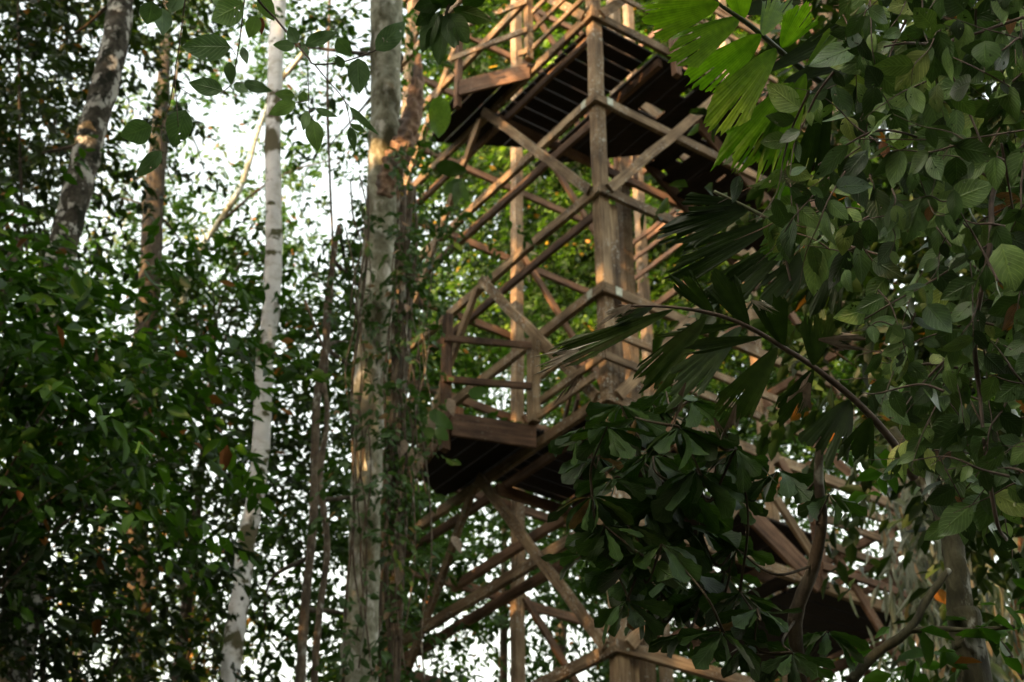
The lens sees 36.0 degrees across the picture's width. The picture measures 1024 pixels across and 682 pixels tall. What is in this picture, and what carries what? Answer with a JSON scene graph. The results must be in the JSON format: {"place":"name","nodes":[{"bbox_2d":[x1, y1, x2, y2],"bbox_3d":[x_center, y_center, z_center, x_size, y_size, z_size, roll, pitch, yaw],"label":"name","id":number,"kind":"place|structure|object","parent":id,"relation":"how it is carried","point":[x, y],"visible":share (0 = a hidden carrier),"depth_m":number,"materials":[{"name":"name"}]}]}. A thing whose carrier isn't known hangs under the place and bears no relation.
{"place":"outdoors","nodes":[
{"label":"outdoors","id":0,"kind":"place"},
{"bbox_2d":[0,1,112,680],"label":"thin sapling","id":1,"kind":"object","parent":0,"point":[16,115],"visible":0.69,"depth_m":18.84,"materials":[{"name":"green plant"}]},
{"bbox_2d":[120,0,404,176],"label":"hanging branch","id":2,"kind":"object","parent":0,"point":[212,47],"visible":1,"depth_m":3.93,"materials":[{"name":"green plant"}]},
{"bbox_2d":[414,0,491,64],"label":"overhanging spray","id":3,"kind":"object","parent":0,"point":[438,32],"visible":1,"depth_m":6.47,"materials":[{"name":"green plant"}]},
{"bbox_2d":[0,0,1008,681],"label":"sky","id":4,"kind":"structure","parent":0,"point":[225,117],"materials":[{"name":"white"}]},
{"bbox_2d":[532,267,917,480],"bbox_3d":[0.758,0.090,5.171,1.363,0.542,0.441,7,-34,-11],"label":"dark palm","id":5,"kind":"object","parent":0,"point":[706,360],"visible":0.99,"depth_m":5.19,"materials":[{"name":"green plant"}]},
{"bbox_2d":[719,0,1023,573],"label":"hanging vine","id":6,"kind":"object","parent":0,"point":[985,435],"visible":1,"depth_m":4.07,"materials":[{"name":"green plant"}]},
{"bbox_2d":[656,182,876,317],"bbox_3d":[0.950,-0.335,5.626,0.863,0.437,0.319,0,-34,0],"label":"broad palm","id":7,"kind":"object","parent":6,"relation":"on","point":[705,224],"visible":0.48,"depth_m":5.65,"materials":[{"name":"green plant"}]},
{"bbox_2d":[640,0,963,188],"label":"bright palm","id":8,"kind":"object","parent":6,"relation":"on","point":[745,79],"visible":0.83,"depth_m":5.08,"materials":[{"name":"green plant"}]},
{"bbox_2d":[844,416,1023,681],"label":"grey hanging tree","id":9,"kind":"object","parent":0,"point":[1000,670],"visible":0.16,"depth_m":15.95,"materials":[{"name":"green plant"}]},
{"bbox_3d":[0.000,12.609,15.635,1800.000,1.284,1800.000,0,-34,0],"label":"ground","id":10,"kind":"structure","parent":0,"visible":0},
{"bbox_2d":[0,0,258,681],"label":"mottled tree","id":11,"kind":"object","parent":10,"relation":"on","point":[102,91],"visible":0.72,"depth_m":20.10,"materials":[{"name":"green plant"}]},
{"bbox_2d":[0,421,294,681],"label":"gloomy tree","id":12,"kind":"object","parent":10,"relation":"on","point":[75,638],"visible":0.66,"depth_m":13.62,"materials":[{"name":"green plant"}]},
{"bbox_2d":[2,0,322,681],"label":"brown trunk tree","id":13,"kind":"object","parent":10,"relation":"on","point":[155,179],"visible":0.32,"depth_m":28.44,"materials":[{"name":"green plant"}]},
{"bbox_2d":[0,134,333,636],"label":"understorey tree","id":14,"kind":"object","parent":10,"relation":"on","point":[48,387],"visible":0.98,"depth_m":11.58,"materials":[{"name":"green plant"}]},
{"bbox_2d":[43,0,316,678],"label":"fine leaved tree","id":15,"kind":"object","parent":10,"relation":"on","point":[221,147],"visible":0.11,"depth_m":46.81,"materials":[{"name":"green plant"}]},
{"bbox_2d":[35,478,342,681],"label":"golden tree","id":16,"kind":"object","parent":10,"relation":"on","point":[196,650],"visible":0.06,"depth_m":25.54,"materials":[{"name":"green plant"}]},
{"bbox_2d":[103,0,362,681],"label":"white trunk tree","id":17,"kind":"object","parent":10,"relation":"on","point":[274,220],"visible":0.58,"depth_m":20.17,"materials":[{"name":"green plant"}]},
{"bbox_2d":[47,205,430,681],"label":"shade tree","id":18,"kind":"object","parent":10,"relation":"on","point":[201,479],"visible":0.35,"depth_m":21.96,"materials":[{"name":"green plant"}]},
{"bbox_2d":[153,0,488,422],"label":"pale stem tree","id":19,"kind":"object","parent":10,"relation":"on","point":[226,213],"visible":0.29,"depth_m":33.78,"materials":[{"name":"green plant"}]},
{"bbox_2d":[147,224,526,681],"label":"slim tree","id":20,"kind":"object","parent":10,"relation":"on","point":[305,616],"visible":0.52,"depth_m":19.71,"materials":[{"name":"green plant"}]},
{"bbox_2d":[214,0,536,681],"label":"vine clad tree","id":21,"kind":"object","parent":10,"relation":"on","point":[390,126],"visible":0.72,"depth_m":16.57,"materials":[{"name":"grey plant"}]},
{"bbox_2d":[303,0,333,681],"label":"twisted liana","id":22,"kind":"object","parent":21,"relation":"hanging from","point":[321,599],"visible":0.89,"depth_m":16.15,"materials":[{"name":"brown plant"}]},
{"bbox_2d":[308,95,486,681],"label":"climbing creeper","id":23,"kind":"object","parent":21,"relation":"attached to","point":[439,114],"visible":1,"depth_m":14.46,"materials":[{"name":"green plant"}]},
{"bbox_2d":[275,280,711,681],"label":"background tree","id":24,"kind":"object","parent":10,"relation":"on","point":[502,535],"visible":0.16,"depth_m":28.35,"materials":[{"name":"green plant"}]},
{"bbox_2d":[358,0,709,681],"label":"lime tree","id":25,"kind":"object","parent":10,"relation":"on","point":[488,61],"visible":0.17,"depth_m":35.06,"materials":[{"name":"green plant"}]},
{"bbox_2d":[378,0,937,681],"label":"observation tower","id":26,"kind":"structure","parent":10,"relation":"on","point":[562,92],"depth_m":20.38,"materials":[{"name":"brown wood"}]},
{"bbox_2d":[541,391,869,681],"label":"lobed leaf shrub","id":27,"kind":"object","parent":10,"relation":"on","point":[612,550],"visible":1,"depth_m":5.32,"materials":[{"name":"green plant"}]},
{"bbox_2d":[508,0,917,594],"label":"tall green tree","id":28,"kind":"object","parent":10,"relation":"on","point":[663,287],"visible":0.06,"depth_m":31.79,"materials":[{"name":"green plant"}]},
{"bbox_2d":[528,293,933,681],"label":"screening tree","id":29,"kind":"object","parent":10,"relation":"on","point":[805,525],"visible":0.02,"depth_m":28.52,"materials":[{"name":"green plant"}]},
{"bbox_2d":[640,0,1023,681],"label":"shadowed tree","id":30,"kind":"object","parent":10,"relation":"on","point":[764,444],"visible":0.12,"depth_m":10.87,"materials":[{"name":"green plant"}]},
{"bbox_2d":[823,361,1023,681],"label":"mossy forked tree","id":31,"kind":"object","parent":10,"relation":"on","point":[966,656],"visible":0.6,"depth_m":5.94,"materials":[{"name":"brown plant"}]},
{"bbox_2d":[846,472,1023,681],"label":"edge tree","id":32,"kind":"object","parent":10,"relation":"on","point":[894,663],"visible":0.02,"depth_m":18.15,"materials":[{"name":"green plant"}]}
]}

